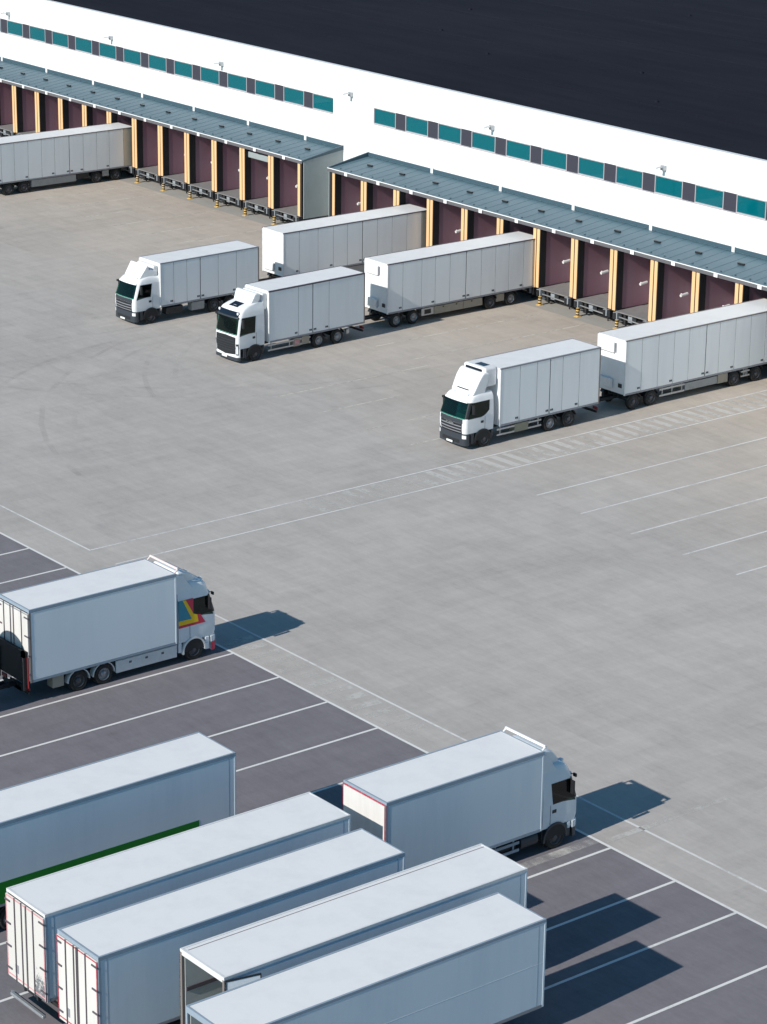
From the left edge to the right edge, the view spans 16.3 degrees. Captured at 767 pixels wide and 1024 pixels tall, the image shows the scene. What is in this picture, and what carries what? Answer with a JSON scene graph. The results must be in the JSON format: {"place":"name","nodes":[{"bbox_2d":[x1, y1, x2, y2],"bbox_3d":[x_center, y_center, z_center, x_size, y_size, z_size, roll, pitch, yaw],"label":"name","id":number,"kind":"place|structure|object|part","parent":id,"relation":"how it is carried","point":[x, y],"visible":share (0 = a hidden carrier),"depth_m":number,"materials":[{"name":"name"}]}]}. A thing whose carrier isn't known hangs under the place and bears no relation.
{"place":"outdoors","nodes":[
{"label":"outdoors","id":0,"kind":"place"},
{"bbox_2d":[0,176,766,925],"bbox_3d":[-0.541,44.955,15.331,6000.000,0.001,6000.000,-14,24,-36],"label":"concrete yard","id":1,"kind":"structure","parent":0,"point":[612,660],"depth_m":145.86,"materials":[{"name":"grey concrete"}]},
{"bbox_2d":[0,122,132,194],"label":"dock trailer","id":2,"kind":"object","parent":1,"relation":"on","point":[95,153],"visible":1,"depth_m":226.31,"materials":[{"name":"grey metal"}]},
{"bbox_2d":[115,240,258,323],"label":"box truck","id":3,"kind":"object","parent":1,"relation":"on","point":[211,276],"visible":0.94,"depth_m":185.84,"materials":[{"name":"paint"}]},
{"bbox_2d":[215,266,364,360],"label":"box truck","id":4,"kind":"object","parent":1,"relation":"on","point":[315,307],"visible":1,"depth_m":177.17,"materials":[{"name":"paint"}]},
{"bbox_2d":[16,177,591,445],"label":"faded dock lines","id":5,"kind":"object","parent":1,"relation":"on","point":[350,331],"visible":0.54,"depth_m":184.78,"materials":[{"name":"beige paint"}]},
{"bbox_2d":[259,204,426,280],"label":"dock trailer","id":6,"kind":"object","parent":1,"relation":"on","point":[353,240],"visible":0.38,"depth_m":196.13,"materials":[{"name":"grey metal"}]},
{"bbox_2d":[0,0,766,365],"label":"warehouse","id":7,"kind":"structure","parent":1,"relation":"on","point":[594,112],"depth_m":211.82,"materials":[{"name":"painted metal"},{"name":"glass"},{"name":"roofing membrane"}]},
{"bbox_2d":[7,20,22,36],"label":"window","id":8,"kind":"structure","parent":7,"relation":"in","point":[14,28],"depth_m":248.84,"materials":[{"name":"teal glass"}]},
{"bbox_2d":[29,25,45,42],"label":"window","id":9,"kind":"structure","parent":7,"relation":"in","point":[35,33],"depth_m":245.88,"materials":[{"name":"teal glass"}]},
{"bbox_2d":[52,31,68,48],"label":"window","id":10,"kind":"structure","parent":7,"relation":"in","point":[58,39],"depth_m":242.96,"materials":[{"name":"teal glass"}]},
{"bbox_2d":[75,36,91,53],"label":"window","id":11,"kind":"structure","parent":7,"relation":"in","point":[81,44],"depth_m":240.07,"materials":[{"name":"teal glass"}]},
{"bbox_2d":[102,35,112,39],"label":"wall lamp","id":12,"kind":"object","parent":7,"relation":"attached to","point":[110,37],"visible":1,"depth_m":235.75,"materials":[{"name":"metal"}]},
{"bbox_2d":[99,42,115,59],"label":"window","id":13,"kind":"structure","parent":7,"relation":"in","point":[105,50],"depth_m":237.15,"materials":[{"name":"teal glass"}]},
{"bbox_2d":[123,48,140,65],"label":"window","id":14,"kind":"structure","parent":7,"relation":"in","point":[130,56],"depth_m":234.22,"materials":[{"name":"teal glass"}]},
{"bbox_2d":[148,54,166,72],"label":"window","id":15,"kind":"structure","parent":7,"relation":"in","point":[155,62],"depth_m":231.26,"materials":[{"name":"teal glass"}]},
{"bbox_2d":[174,60,192,78],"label":"window","id":16,"kind":"structure","parent":7,"relation":"in","point":[183,69],"depth_m":228.35,"materials":[{"name":"teal glass"}]},
{"bbox_2d":[200,66,219,85],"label":"window","id":17,"kind":"structure","parent":7,"relation":"in","point":[208,75],"depth_m":225.47,"materials":[{"name":"teal glass"}]},
{"bbox_2d":[212,61,222,65],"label":"wall lamp","id":18,"kind":"object","parent":7,"relation":"attached to","point":[220,63],"visible":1,"depth_m":223.25,"materials":[{"name":"metal"}]},
{"bbox_2d":[227,73,246,91],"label":"window","id":19,"kind":"structure","parent":7,"relation":"in","point":[237,82],"depth_m":222.51,"materials":[{"name":"teal glass"}]},
{"bbox_2d":[255,79,274,98],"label":"window","id":20,"kind":"structure","parent":7,"relation":"in","point":[262,88],"depth_m":219.60,"materials":[{"name":"teal glass"}]},
{"bbox_2d":[283,86,303,105],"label":"window","id":21,"kind":"structure","parent":7,"relation":"in","point":[290,95],"depth_m":216.67,"materials":[{"name":"teal glass"}]},
{"bbox_2d":[313,93,332,112],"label":"window","id":22,"kind":"structure","parent":7,"relation":"in","point":[320,102],"depth_m":213.78,"materials":[{"name":"teal glass"}]},
{"bbox_2d":[341,92,352,96],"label":"wall lamp","id":23,"kind":"object","parent":7,"relation":"attached to","point":[350,94],"visible":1,"depth_m":210.18,"materials":[{"name":"metal"}]},
{"bbox_2d":[374,108,395,128],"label":"window","id":24,"kind":"structure","parent":7,"relation":"in","point":[385,118],"depth_m":207.86,"materials":[{"name":"teal glass"}]},
{"bbox_2d":[405,115,427,136],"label":"window","id":25,"kind":"structure","parent":7,"relation":"in","point":[414,125],"depth_m":204.99,"materials":[{"name":"teal glass"}]},
{"bbox_2d":[438,123,461,144],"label":"window","id":26,"kind":"structure","parent":7,"relation":"in","point":[447,133],"depth_m":202.06,"materials":[{"name":"teal glass"}]},
{"bbox_2d":[471,131,495,152],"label":"window","id":27,"kind":"structure","parent":7,"relation":"in","point":[480,141],"depth_m":199.12,"materials":[{"name":"teal glass"}]},
{"bbox_2d":[482,125,493,129],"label":"wall lamp","id":28,"kind":"object","parent":7,"relation":"attached to","point":[491,127],"visible":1,"depth_m":197.56,"materials":[{"name":"metal"}]},
{"bbox_2d":[506,139,530,161],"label":"window","id":29,"kind":"structure","parent":7,"relation":"in","point":[514,149],"depth_m":196.22,"materials":[{"name":"teal glass"}]},
{"bbox_2d":[541,148,566,170],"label":"window","id":30,"kind":"structure","parent":7,"relation":"in","point":[550,158],"depth_m":193.32,"materials":[{"name":"teal glass"}]},
{"bbox_2d":[578,156,604,179],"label":"window","id":31,"kind":"structure","parent":7,"relation":"in","point":[587,167],"depth_m":190.37,"materials":[{"name":"teal glass"}]},
{"bbox_2d":[615,165,642,189],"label":"window","id":32,"kind":"structure","parent":7,"relation":"in","point":[624,176],"depth_m":187.47,"materials":[{"name":"teal glass"}]},
{"bbox_2d":[653,165,665,170],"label":"wall lamp","id":33,"kind":"object","parent":7,"relation":"attached to","point":[662,167],"visible":1,"depth_m":184.15,"materials":[{"name":"metal"}]},
{"bbox_2d":[654,175,682,198],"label":"window","id":34,"kind":"structure","parent":7,"relation":"in","point":[666,186],"depth_m":184.56,"materials":[{"name":"teal glass"}]},
{"bbox_2d":[694,184,723,208],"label":"window","id":35,"kind":"structure","parent":7,"relation":"in","point":[707,196],"depth_m":181.65,"materials":[{"name":"teal glass"}]},
{"bbox_2d":[736,194,766,219],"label":"window","id":36,"kind":"structure","parent":7,"relation":"in","point":[748,206],"depth_m":178.75,"materials":[{"name":"teal glass"}]},
{"bbox_2d":[0,390,766,891],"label":"yard lane lines","id":37,"kind":"object","parent":1,"relation":"on","point":[420,490],"visible":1,"depth_m":143.65,"materials":[{"name":"white paint"}]},
{"bbox_2d":[364,231,538,326],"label":"dock trailer","id":38,"kind":"object","parent":1,"relation":"on","point":[489,271],"visible":0.99,"depth_m":186.57,"materials":[{"name":"grey metal"}]},
{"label":"locker door","id":39,"kind":"part","parent":38,"relation":"part of","materials":[{"name":"black"}]},
{"bbox_2d":[235,478,727,867],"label":"faded edge bars","id":40,"kind":"object","parent":1,"relation":"on","point":[377,701],"visible":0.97,"depth_m":122.44,"materials":[{"name":"white paint"}]},
{"bbox_2d":[440,338,600,446],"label":"box truck","id":41,"kind":"object","parent":1,"relation":"on","point":[547,384],"visible":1,"depth_m":159.73,"materials":[{"name":"paint"}]},
{"bbox_2d":[424,392,766,481],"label":"crosswalk bars","id":42,"kind":"object","parent":1,"relation":"on","point":[581,443],"visible":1,"depth_m":160.33,"materials":[{"name":"grey paint"}]},
{"bbox_2d":[538,437,766,574],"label":"bay lines","id":43,"kind":"object","parent":1,"relation":"on","point":[678,488],"visible":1,"depth_m":150.04,"materials":[{"name":"white paint"}]},
{"bbox_2d":[597,298,766,409],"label":"dock trailer","id":44,"kind":"object","parent":1,"relation":"on","point":[689,351],"visible":0.98,"depth_m":168.18,"materials":[{"name":"grey metal"}]},
{"bbox_2d":[0,534,766,1023],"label":"parking asphalt","id":45,"kind":"structure","parent":0,"point":[666,974],"depth_m":112.04,"materials":[{"name":"grey asphalt"}]},
{"bbox_2d":[0,680,13,689],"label":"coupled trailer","id":46,"kind":"object","parent":45,"relation":"on","point":[6,684],"visible":1,"depth_m":121.27,"materials":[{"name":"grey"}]},
{"bbox_2d":[0,555,214,694],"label":"box truck","id":47,"kind":"object","parent":45,"relation":"on","point":[70,629],"visible":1,"depth_m":122.72,"materials":[{"name":"white paint"}]},
{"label":"rear door","id":48,"kind":"part","parent":47,"relation":"part of","materials":[{"name":"grey metal"}]},
{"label":"rear door","id":49,"kind":"part","parent":47,"relation":"part of","materials":[{"name":"grey metal"}]},
{"bbox_2d":[0,732,235,929],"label":"semi trailer","id":50,"kind":"object","parent":45,"relation":"on","point":[62,820],"visible":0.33,"depth_m":102.56,"materials":[{"name":"grey metal"}]},
{"bbox_2d":[4,792,350,1018],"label":"semi trailer","id":51,"kind":"object","parent":45,"relation":"on","point":[40,911],"visible":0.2,"depth_m":95.43,"materials":[{"name":"grey metal"}]},
{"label":"rear door","id":52,"kind":"part","parent":51,"relation":"part of","materials":[{"name":"grey metal"}]},
{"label":"rear door","id":53,"kind":"part","parent":51,"relation":"part of","materials":[{"name":"grey metal"}]},
{"bbox_2d":[55,828,404,1023],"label":"semi trailer","id":54,"kind":"object","parent":45,"relation":"on","point":[119,966],"visible":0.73,"depth_m":91.94,"materials":[{"name":"grey metal"}]},
{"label":"rear door","id":55,"kind":"part","parent":54,"relation":"part of","materials":[{"name":"grey metal"}]},
{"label":"rear door","id":56,"kind":"part","parent":54,"relation":"part of","materials":[{"name":"grey metal"}]},
{"bbox_2d":[179,843,527,1023],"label":"semi trailer","id":57,"kind":"object","parent":45,"relation":"on","point":[229,960],"visible":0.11,"depth_m":92.14,"materials":[{"name":"grey metal"}]},
{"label":"rear door","id":58,"kind":"part","parent":57,"relation":"part of","materials":[{"name":"white metal"}]},
{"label":"rear door","id":59,"kind":"part","parent":57,"relation":"part of","materials":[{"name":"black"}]},
{"bbox_2d":[185,892,546,1023],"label":"semi trailer","id":60,"kind":"object","parent":45,"relation":"on","point":[480,960],"visible":1,"depth_m":89.80,"materials":[{"name":"grey metal"}]},
{"bbox_2d":[0,532,766,1023],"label":"parking bay lines","id":61,"kind":"object","parent":45,"relation":"on","point":[426,752],"visible":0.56,"depth_m":112.93,"materials":[{"name":"white paint"}]},
{"bbox_2d":[343,726,576,869],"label":"box truck","id":62,"kind":"object","parent":45,"relation":"on","point":[502,792],"visible":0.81,"depth_m":104.26,"materials":[{"name":"white paint"}]},
{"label":"roller door","id":63,"kind":"part","parent":62,"relation":"part of","materials":[{"name":"white metal"}]},
{"bbox_2d":[0,135,766,377],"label":"dock apron","id":64,"kind":"object","parent":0,"point":[566,311],"visible":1,"depth_m":216.00,"materials":[{"name":"grey concrete"}]},
{"bbox_2d":[134,175,140,182],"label":"guide post","id":65,"kind":"object","parent":64,"relation":"on","point":[137,178],"visible":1,"depth_m":229.08,"materials":[{"name":"metal"}]},
{"bbox_2d":[161,183,167,190],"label":"guide post","id":66,"kind":"object","parent":64,"relation":"on","point":[163,186],"visible":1,"depth_m":226.15,"materials":[{"name":"metal"}]},
{"bbox_2d":[214,199,221,207],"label":"guide post","id":67,"kind":"object","parent":64,"relation":"on","point":[217,203],"visible":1,"depth_m":220.27,"materials":[{"name":"metal"}]},
{"bbox_2d":[243,208,249,215],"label":"guide post","id":68,"kind":"object","parent":64,"relation":"on","point":[245,211],"visible":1,"depth_m":217.36,"materials":[{"name":"metal"}]},
{"bbox_2d":[272,216,278,224],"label":"guide post","id":69,"kind":"object","parent":64,"relation":"on","point":[274,220],"visible":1,"depth_m":214.44,"materials":[{"name":"yellow"}]},
{"bbox_2d":[536,296,545,305],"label":"guide post","id":70,"kind":"object","parent":64,"relation":"on","point":[540,298],"visible":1,"depth_m":190.71,"materials":[{"name":"metal"}]},
{"bbox_2d":[574,308,582,317],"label":"guide post","id":71,"kind":"object","parent":64,"relation":"on","point":[577,312],"visible":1,"depth_m":187.74,"materials":[{"name":"metal"}]},
{"bbox_2d":[613,319,622,328],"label":"guide post","id":72,"kind":"object","parent":64,"relation":"on","point":[616,323],"visible":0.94,"depth_m":184.79,"materials":[{"name":"metal"}]}
]}

